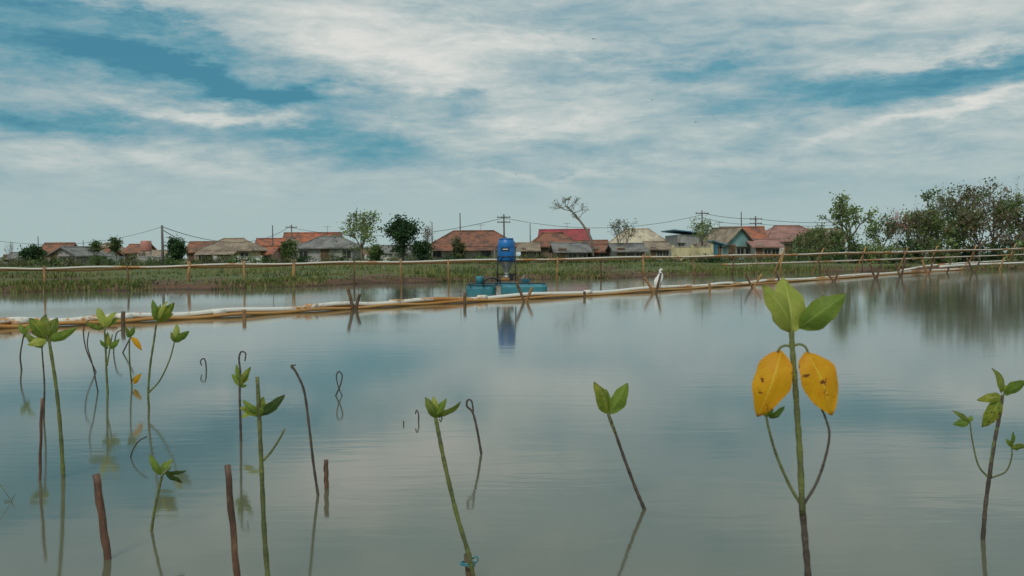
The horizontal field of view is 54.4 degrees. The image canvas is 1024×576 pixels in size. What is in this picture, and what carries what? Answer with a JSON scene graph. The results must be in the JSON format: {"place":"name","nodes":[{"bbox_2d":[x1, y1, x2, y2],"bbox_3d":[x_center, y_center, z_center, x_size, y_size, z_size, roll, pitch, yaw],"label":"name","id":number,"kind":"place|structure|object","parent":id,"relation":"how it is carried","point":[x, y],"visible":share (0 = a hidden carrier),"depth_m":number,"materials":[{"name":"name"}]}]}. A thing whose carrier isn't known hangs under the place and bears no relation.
{"place":"outdoors","nodes":[
{"label":"outdoors","id":0,"kind":"place"},
{"bbox_2d":[0,269,1023,575],"bbox_3d":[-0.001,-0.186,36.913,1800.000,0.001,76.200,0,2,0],"label":"water","id":1,"kind":"structure","parent":0,"point":[542,485],"depth_m":5.54,"materials":[{"name":"liquid"}]},
{"bbox_2d":[18,324,29,369],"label":"mangrove seedling","id":2,"kind":"object","parent":1,"relation":"on","point":[23,330],"visible":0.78,"depth_m":9.03,"materials":[{"name":"green plant"}]},
{"bbox_2d":[26,334,44,417],"bbox_3d":[-2.986,0.668,6.262,0.107,0.804,0.063,-2,2,-42],"label":"mangrove seedling","id":3,"kind":"object","parent":1,"relation":"on","point":[30,338],"visible":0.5,"depth_m":6.26,"materials":[{"name":"green plant"}]},
{"bbox_2d":[38,398,42,479],"bbox_3d":[-2.135,0.740,4.509,0.036,0.483,0.014,0,2,0],"label":"bamboo stake","id":4,"kind":"object","parent":1,"relation":"in","point":[41,437],"visible":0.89,"depth_m":4.50,"materials":[{"name":"wood"}]},
{"bbox_2d":[28,314,77,476],"bbox_3d":[-2.086,0.619,4.570,0.227,0.999,0.080,0,2,0],"label":"mangrove seedling","id":5,"kind":"object","parent":1,"relation":"on","point":[44,329],"visible":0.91,"depth_m":4.55,"materials":[{"name":"green plant"}]},
{"bbox_2d":[92,473,111,559],"bbox_3d":[-1.359,0.803,3.315,0.067,0.374,0.028,0,2,0],"label":"bamboo stake","id":6,"kind":"object","parent":1,"relation":"in","point":[101,511],"visible":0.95,"depth_m":3.30,"materials":[{"name":"wood"}]},
{"bbox_2d":[85,308,119,392],"bbox_3d":[-3.066,0.590,7.457,0.309,0.884,0.072,0,2,15],"label":"mangrove seedling","id":7,"kind":"object","parent":1,"relation":"on","point":[105,321],"visible":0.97,"depth_m":7.43,"materials":[{"name":"green plant"}]},
{"bbox_2d":[125,327,141,386],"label":"mangrove seedling","id":8,"kind":"object","parent":1,"relation":"on","point":[137,344],"visible":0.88,"depth_m":7.77,"materials":[{"name":"green plant"}]},
{"bbox_2d":[147,299,188,407],"bbox_3d":[-2.294,0.564,6.643,0.282,0.978,0.098,-1,2,-15],"label":"mangrove seedling","id":9,"kind":"object","parent":1,"relation":"on","point":[162,313],"visible":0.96,"depth_m":6.63,"materials":[{"name":"green plant"}]},
{"bbox_2d":[149,454,186,530],"bbox_3d":[-1.286,0.874,3.666,0.176,0.531,0.030,-1,2,-7],"label":"mangrove seedling","id":10,"kind":"object","parent":1,"relation":"on","point":[156,468],"visible":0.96,"depth_m":3.66,"materials":[{"name":"green plant"}]},
{"bbox_2d":[224,464,240,575],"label":"bamboo stake","id":11,"kind":"object","parent":1,"relation":"in","point":[232,522],"visible":1,"depth_m":2.92,"materials":[{"name":"wood"}]},
{"bbox_2d":[232,351,250,441],"bbox_3d":[-1.454,0.713,5.438,0.157,0.746,0.060,-1,2,-5],"label":"mangrove seedling","id":12,"kind":"object","parent":1,"relation":"on","point":[239,379],"visible":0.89,"depth_m":5.41,"materials":[{"name":"green plant"}]},
{"bbox_2d":[239,377,285,575],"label":"mangrove seedling","id":13,"kind":"object","parent":1,"relation":"on","point":[261,408],"visible":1,"depth_m":2.97,"materials":[{"name":"green plant"}]},
{"bbox_2d":[290,364,318,494],"bbox_3d":[-0.853,0.720,4.186,0.148,0.801,0.014,0,2,0],"label":"dry seedling stem","id":14,"kind":"object","parent":1,"relation":"in","point":[309,430],"visible":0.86,"depth_m":4.18,"materials":[{"name":"plant"}]},
{"bbox_2d":[323,459,328,488],"bbox_3d":[-0.804,0.824,4.307,0.023,0.163,0.021,0,2,0],"label":"bamboo stake","id":15,"kind":"object","parent":1,"relation":"on","point":[326,476],"visible":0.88,"depth_m":4.30,"materials":[{"name":"wood"}]},
{"bbox_2d":[425,396,474,575],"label":"mangrove seedling","id":16,"kind":"object","parent":1,"relation":"on","point":[435,409],"visible":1,"depth_m":2.99,"materials":[{"name":"green plant"}]},
{"bbox_2d":[460,553,478,575],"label":"stake with twine","id":17,"kind":"object","parent":1,"relation":"on","point":[464,562],"visible":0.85,"depth_m":3.02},
{"bbox_2d":[466,399,481,453],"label":"dry seedling stem","id":18,"kind":"object","parent":1,"relation":"in","point":[476,426],"visible":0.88,"depth_m":5.03,"materials":[{"name":"plant"}]},
{"bbox_2d":[466,238,546,293],"bbox_3d":[-0.150,-0.551,26.994,2.160,1.610,1.370,0,2,0],"label":"automatic fish feeder","id":19,"kind":"object","parent":1,"relation":"on","point":[506,257],"visible":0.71,"depth_m":26.75,"materials":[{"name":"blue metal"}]},
{"bbox_2d":[0,257,1023,328],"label":"floating pipe barrier","id":20,"kind":"object","parent":1,"relation":"on","point":[123,316],"visible":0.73,"depth_m":20.92,"materials":[{"name":"white plastic"}]},
{"bbox_2d":[593,382,645,509],"bbox_3d":[0.472,0.734,3.925,0.305,0.741,0.082,0,2,0],"label":"mangrove seedling","id":21,"kind":"object","parent":1,"relation":"on","point":[616,402],"visible":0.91,"depth_m":3.90,"materials":[{"name":"green plant"}]},
{"bbox_2d":[752,277,845,575],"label":"mangrove seedling","id":22,"kind":"object","parent":1,"relation":"on","point":[775,377],"visible":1,"depth_m":2.11,"materials":[{"name":"green plant"}]},
{"bbox_2d":[953,368,1023,539],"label":"mangrove seedling","id":23,"kind":"object","parent":1,"relation":"on","point":[993,412],"visible":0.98,"depth_m":3.46,"materials":[{"name":"green plant"}]},
{"bbox_2d":[0,253,1023,292],"bbox_3d":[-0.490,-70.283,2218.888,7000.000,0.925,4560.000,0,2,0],"label":"ground","id":24,"kind":"structure","parent":0,"point":[201,285],"depth_m":44.87,"materials":[{"name":"plant"}]},
{"bbox_2d":[12,243,47,263],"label":"tree","id":25,"kind":"object","parent":24,"relation":"on","point":[31,251],"visible":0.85,"depth_m":109.24,"materials":[{"name":"green plant"}]},
{"bbox_2d":[53,249,106,264],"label":"walls","id":26,"kind":"structure","parent":24,"relation":"on","point":[62,253],"depth_m":125.09,"materials":[{"name":"grey paint"}]},
{"bbox_2d":[44,246,111,256],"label":"roof","id":27,"kind":"structure","parent":26,"relation":"on","point":[78,251],"depth_m":126.17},
{"bbox_2d":[85,239,104,257],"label":"tree","id":28,"kind":"object","parent":24,"relation":"on","point":[95,246],"visible":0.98,"depth_m":124.72,"materials":[{"name":"green plant"}]},
{"bbox_2d":[106,234,123,263],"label":"tree","id":29,"kind":"object","parent":24,"relation":"on","point":[114,247],"visible":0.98,"depth_m":109.61,"materials":[{"name":"green plant"}]},
{"bbox_2d":[140,241,151,256],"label":"water tank","id":30,"kind":"object","parent":24,"relation":"on","point":[145,245],"visible":0.8,"depth_m":111.48,"materials":[{"name":"plastic"}]},
{"bbox_2d":[161,225,163,265],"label":"utility pole","id":31,"kind":"object","parent":24,"relation":"on","point":[162,249],"visible":0.79,"depth_m":69.86,"materials":[{"name":"concrete"}]},
{"bbox_2d":[164,234,190,261],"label":"tree","id":32,"kind":"object","parent":24,"relation":"on","point":[177,247],"visible":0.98,"depth_m":99.51,"materials":[{"name":"green plant"}]},
{"bbox_2d":[194,251,236,259],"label":"porch","id":33,"kind":"object","parent":24,"relation":"on","point":[213,253],"visible":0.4,"depth_m":116.69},
{"bbox_2d":[201,251,260,263],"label":"walls","id":34,"kind":"structure","parent":24,"relation":"on","point":[256,253],"depth_m":118.07,"materials":[{"name":"grey paint"}]},
{"bbox_2d":[195,238,267,251],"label":"roof","id":35,"kind":"structure","parent":34,"relation":"on","point":[239,244],"depth_m":118.95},
{"bbox_2d":[264,250,281,262],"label":"walls","id":36,"kind":"structure","parent":24,"relation":"on","point":[277,254],"depth_m":125.56,"materials":[{"name":"grey paint"}]},
{"bbox_2d":[260,245,283,254],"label":"roof","id":37,"kind":"structure","parent":36,"relation":"on","point":[273,249],"depth_m":123.94,"materials":[{"name":"orange tile"}]},
{"bbox_2d":[278,239,300,260],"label":"shrub","id":38,"kind":"object","parent":24,"relation":"on","point":[287,248],"visible":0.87,"depth_m":104.84,"materials":[{"name":"green plant"}]},
{"bbox_2d":[302,249,359,261],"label":"walls","id":39,"kind":"structure","parent":24,"relation":"on","point":[312,253],"depth_m":111.99,"materials":[{"name":"grey paint"}]},
{"bbox_2d":[297,249,351,258],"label":"windows","id":40,"kind":"structure","parent":39,"relation":"attached to","point":[345,252],"depth_m":111.78,"materials":[{"name":"black glass"}]},
{"bbox_2d":[294,236,366,248],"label":"roof","id":41,"kind":"structure","parent":39,"relation":"on","point":[324,242],"depth_m":112.74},
{"bbox_2d":[333,208,384,258],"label":"round tree","id":42,"kind":"object","parent":24,"relation":"on","point":[363,226],"visible":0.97,"depth_m":104.38,"materials":[{"name":"green plant"}]},
{"bbox_2d":[364,244,386,260],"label":"shrub","id":43,"kind":"object","parent":24,"relation":"on","point":[376,252],"visible":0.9,"depth_m":97.56,"materials":[{"name":"green plant"}]},
{"bbox_2d":[364,254,417,260],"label":"yard wall","id":44,"kind":"structure","parent":24,"relation":"on","point":[388,256],"depth_m":100.87,"materials":[{"name":"white paint"}]},
{"bbox_2d":[377,212,423,260],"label":"dark tree","id":45,"kind":"object","parent":24,"relation":"on","point":[402,232],"visible":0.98,"depth_m":99.25,"materials":[{"name":"green plant"}]},
{"bbox_2d":[0,249,803,266],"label":"undergrowth","id":46,"kind":"object","parent":24,"relation":"on","point":[168,262],"visible":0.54,"depth_m":95.36,"materials":[{"name":"green plant"}]},
{"bbox_2d":[409,238,434,260],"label":"dark tree","id":47,"kind":"object","parent":24,"relation":"on","point":[422,249],"visible":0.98,"depth_m":97.71,"materials":[{"name":"green plant"}]},
{"bbox_2d":[450,235,467,258],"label":"shrub","id":48,"kind":"object","parent":24,"relation":"on","point":[456,245],"visible":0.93,"depth_m":95.69,"materials":[{"name":"green plant"}]},
{"bbox_2d":[432,247,496,256],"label":"porch","id":49,"kind":"object","parent":24,"relation":"on","point":[467,248],"visible":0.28,"depth_m":116.81,"materials":[{"name":"brown tile"}]},
{"bbox_2d":[434,247,516,259],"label":"walls","id":50,"kind":"structure","parent":24,"relation":"on","point":[470,254],"depth_m":117.93,"materials":[{"name":"white paint"}]},
{"bbox_2d":[431,247,515,257],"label":"windows","id":51,"kind":"structure","parent":50,"relation":"attached to","point":[485,253],"depth_m":117.87,"materials":[{"name":"black glass"}]},
{"bbox_2d":[431,230,516,247],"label":"roof","id":52,"kind":"structure","parent":50,"relation":"on","point":[479,238],"depth_m":119.17,"materials":[{"name":"brown tile"}]},
{"bbox_2d":[0,244,1023,283],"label":"pipe railing","id":53,"kind":"object","parent":24,"relation":"on","point":[189,266],"visible":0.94,"depth_m":41.01,"materials":[{"name":"beige wood"}]},
{"bbox_2d":[538,247,551,261],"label":"walls","id":54,"kind":"structure","parent":24,"relation":"on","point":[544,250],"depth_m":115.84,"materials":[{"name":"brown wood"}]},
{"bbox_2d":[531,232,577,246],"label":"roof","id":55,"kind":"structure","parent":54,"relation":"on","point":[545,239],"depth_m":117.41,"materials":[{"name":"brown tile"}]},
{"bbox_2d":[553,253,582,262],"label":"walls","id":56,"kind":"structure","parent":24,"relation":"on","point":[555,254],"depth_m":105.97,"materials":[{"name":"grey wood"}]},
{"bbox_2d":[548,242,592,252],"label":"roof","id":57,"kind":"structure","parent":56,"relation":"on","point":[578,247],"depth_m":107.55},
{"bbox_2d":[551,196,594,255],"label":"leaning bare tree","id":58,"kind":"object","parent":24,"relation":"on","point":[582,224],"visible":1,"depth_m":108.19,"materials":[{"name":"brown plant"}]},
{"bbox_2d":[607,218,636,246],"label":"bare tree","id":59,"kind":"object","parent":24,"relation":"on","point":[618,222],"visible":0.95,"depth_m":104.88,"materials":[{"name":"grey plant"}]},
{"bbox_2d":[609,249,641,261],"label":"walls","id":60,"kind":"structure","parent":24,"relation":"on","point":[611,254],"depth_m":106.22,"materials":[{"name":"grey paint"}]},
{"bbox_2d":[605,243,648,251],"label":"roof","id":61,"kind":"structure","parent":60,"relation":"on","point":[635,247],"depth_m":105.17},
{"bbox_2d":[644,250,668,260],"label":"walls","id":62,"kind":"structure","parent":24,"relation":"on","point":[647,253],"depth_m":116.53,"materials":[{"name":"grey paint"}]},
{"bbox_2d":[643,241,670,249],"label":"roof","id":63,"kind":"structure","parent":62,"relation":"on","point":[662,245],"depth_m":116.19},
{"bbox_2d":[661,229,705,255],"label":"blue roofed shed","id":64,"kind":"structure","parent":24,"relation":"on","point":[686,238],"depth_m":117.88,"materials":[{"name":"grey paint"}]},
{"bbox_2d":[671,245,712,261],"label":"yard wall","id":65,"kind":"structure","parent":24,"relation":"on","point":[692,250],"depth_m":98.86,"materials":[{"name":"yellow paint"}]},
{"bbox_2d":[687,215,720,245],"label":"tree","id":66,"kind":"object","parent":24,"relation":"on","point":[704,232],"visible":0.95,"depth_m":99.36,"materials":[{"name":"green plant"}]},
{"bbox_2d":[708,240,726,254],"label":"blue hut","id":67,"kind":"object","parent":24,"relation":"on","point":[718,248],"visible":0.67,"depth_m":101.92,"materials":[{"name":"paint"}]},
{"bbox_2d":[722,230,749,260],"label":"walls","id":68,"kind":"structure","parent":24,"relation":"on","point":[740,238],"depth_m":108.02,"materials":[{"name":"green paint"}]},
{"bbox_2d":[697,226,753,245],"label":"roof","id":69,"kind":"structure","parent":68,"relation":"on","point":[726,235],"depth_m":109.59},
{"bbox_2d":[736,246,749,253],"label":"windows","id":70,"kind":"structure","parent":68,"relation":"attached to","point":[739,249],"depth_m":108.03,"materials":[{"name":"grey glass"}]},
{"bbox_2d":[750,246,778,260],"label":"walls","id":71,"kind":"structure","parent":24,"relation":"on","point":[752,250],"depth_m":106.71,"materials":[{"name":"white paint"}]},
{"bbox_2d":[746,238,784,247],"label":"roof","id":72,"kind":"structure","parent":71,"relation":"on","point":[770,242],"depth_m":106.93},
{"bbox_2d":[780,242,820,256],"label":"walls","id":73,"kind":"structure","parent":24,"relation":"on","point":[782,248],"depth_m":121.68,"materials":[{"name":"white paint"}]},
{"bbox_2d":[766,225,829,241],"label":"roof","id":74,"kind":"structure","parent":73,"relation":"on","point":[783,233],"depth_m":123.33,"materials":[{"name":"tile"}]},
{"bbox_2d":[790,229,823,252],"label":"grove tree","id":75,"kind":"object","parent":24,"relation":"on","point":[802,234],"visible":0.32,"depth_m":89.57,"materials":[{"name":"green plant"}]},
{"bbox_2d":[803,218,846,257],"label":"grove tree","id":76,"kind":"object","parent":24,"relation":"on","point":[819,233],"visible":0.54,"depth_m":83.41,"materials":[{"name":"green plant"}]},
{"bbox_2d":[817,190,881,259],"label":"tree","id":77,"kind":"object","parent":24,"relation":"on","point":[840,211],"visible":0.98,"depth_m":73.56,"materials":[{"name":"green plant"}]},
{"bbox_2d":[862,212,904,260],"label":"grove tree","id":78,"kind":"object","parent":24,"relation":"on","point":[872,233],"visible":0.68,"depth_m":85.42,"materials":[{"name":"green plant"}]},
{"bbox_2d":[880,206,914,257],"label":"tree","id":79,"kind":"object","parent":24,"relation":"on","point":[897,222],"visible":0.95,"depth_m":73.92,"materials":[{"name":"green plant"}]},
{"bbox_2d":[781,233,1023,263],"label":"shrubs","id":80,"kind":"object","parent":24,"relation":"on","point":[853,246],"visible":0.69,"depth_m":71.61,"materials":[{"name":"green plant"}]},
{"bbox_2d":[896,211,932,250],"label":"grove tree","id":81,"kind":"object","parent":24,"relation":"on","point":[907,230],"visible":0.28,"depth_m":83.85,"materials":[{"name":"green plant"}]},
{"bbox_2d":[902,204,945,256],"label":"grove tree","id":82,"kind":"object","parent":24,"relation":"on","point":[927,222],"visible":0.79,"depth_m":73.41,"materials":[{"name":"green plant"}]},
{"bbox_2d":[927,182,950,239],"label":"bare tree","id":83,"kind":"object","parent":24,"relation":"on","point":[943,208],"visible":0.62,"depth_m":73.77,"materials":[{"name":"green plant"}]},
{"bbox_2d":[915,185,965,241],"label":"grove tree","id":84,"kind":"object","parent":24,"relation":"on","point":[927,198],"visible":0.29,"depth_m":81.47,"materials":[{"name":"green plant"}]},
{"bbox_2d":[931,210,978,258],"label":"grove tree","id":85,"kind":"object","parent":24,"relation":"on","point":[957,229],"visible":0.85,"depth_m":71.34,"materials":[{"name":"green plant"}]},
{"bbox_2d":[942,180,984,261],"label":"grove tree","id":86,"kind":"object","parent":24,"relation":"on","point":[967,196],"visible":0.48,"depth_m":79.67,"materials":[{"name":"green plant"}]},
{"bbox_2d":[952,202,1007,260],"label":"grove tree","id":87,"kind":"object","parent":24,"relation":"on","point":[975,218],"visible":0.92,"depth_m":71.61,"materials":[{"name":"green plant"}]},
{"bbox_2d":[967,181,994,242],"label":"bare tree","id":88,"kind":"object","parent":24,"relation":"on","point":[987,204],"visible":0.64,"depth_m":73.70,"materials":[{"name":"green plant"}]},
{"bbox_2d":[972,176,1023,259],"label":"grove tree","id":89,"kind":"object","parent":24,"relation":"on","point":[984,194],"visible":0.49,"depth_m":77.55,"materials":[{"name":"green plant"}]},
{"bbox_2d":[988,199,1023,261],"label":"grove tree","id":90,"kind":"object","parent":24,"relation":"on","point":[1019,223],"visible":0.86,"depth_m":71.67,"materials":[{"name":"green plant"}]},
{"bbox_2d":[996,189,1023,241],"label":"grove tree","id":91,"kind":"object","parent":24,"relation":"on","point":[1019,194],"visible":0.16,"depth_m":80.13,"materials":[{"name":"green plant"}]},
{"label":"walls","id":92,"kind":"object","parent":24,"relation":"on","visible":0},
{"bbox_2d":[40,242,76,253],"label":"roof","id":93,"kind":"structure","parent":92,"relation":"on","point":[50,248],"depth_m":152.02,"materials":[{"name":"orange tile"}]},
{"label":"walls","id":94,"kind":"object","parent":24,"relation":"on","visible":0},
{"bbox_2d":[121,244,156,253],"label":"roof","id":95,"kind":"structure","parent":94,"relation":"on","point":[135,248],"depth_m":145.99,"materials":[{"name":"orange tile"}]},
{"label":"walls","id":96,"kind":"object","parent":24,"relation":"on","visible":0},
{"bbox_2d":[137,250,167,256],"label":"roof","id":97,"kind":"structure","parent":96,"relation":"on","point":[157,253],"depth_m":121.39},
{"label":"walls","id":98,"kind":"object","parent":24,"relation":"on","visible":0},
{"bbox_2d":[186,241,214,252],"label":"roof","id":99,"kind":"structure","parent":98,"relation":"on","point":[190,246],"depth_m":136.91,"materials":[{"name":"orange tile"}]},
{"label":"walls","id":100,"kind":"object","parent":24,"relation":"on","visible":0},
{"bbox_2d":[255,238,281,245],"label":"roof","id":101,"kind":"structure","parent":100,"relation":"on","point":[267,241],"depth_m":141.72,"materials":[{"name":"orange tile"}]},
{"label":"walls","id":102,"kind":"object","parent":24,"relation":"on","visible":0},
{"bbox_2d":[282,232,341,242],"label":"roof","id":103,"kind":"structure","parent":102,"relation":"on","point":[302,237],"depth_m":137.28,"materials":[{"name":"orange tile"}]},
{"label":"walls","id":104,"kind":"object","parent":24,"relation":"on","visible":0},
{"bbox_2d":[379,245,413,253],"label":"roof","id":105,"kind":"structure","parent":104,"relation":"on","point":[387,251],"depth_m":119.05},
{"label":"walls","id":106,"kind":"object","parent":24,"relation":"on","visible":0},
{"bbox_2d":[517,242,540,251],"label":"roof","id":107,"kind":"structure","parent":106,"relation":"on","point":[532,246],"depth_m":113.33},
{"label":"walls","id":108,"kind":"object","parent":24,"relation":"on","visible":0},
{"bbox_2d":[538,229,589,239],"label":"roof","id":109,"kind":"structure","parent":108,"relation":"on","point":[578,234],"depth_m":139.91,"materials":[{"name":"metal"}]},
{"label":"walls","id":110,"kind":"object","parent":24,"relation":"on","visible":0},
{"bbox_2d":[589,243,609,252],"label":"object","id":111,"kind":"structure","parent":110,"relation":"on","point":[602,247],"depth_m":111.92,"materials":[{"name":"brown tile"}]},
{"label":"walls","id":112,"kind":"object","parent":24,"relation":"on","visible":0},
{"bbox_2d":[609,228,664,242],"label":"roof","id":113,"kind":"structure","parent":112,"relation":"on","point":[640,235],"depth_m":128.98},
{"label":"walls","id":114,"kind":"object","parent":24,"relation":"on","visible":0},
{"bbox_2d":[720,226,767,237],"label":"roof","id":115,"kind":"structure","parent":114,"relation":"on","point":[756,231],"depth_m":113.61,"materials":[{"name":"orange tile"}]},
{"bbox_2d":[0,0,1023,257],"label":"sky","id":116,"kind":"structure","parent":0,"point":[216,120],"materials":[{"name":"blue"}]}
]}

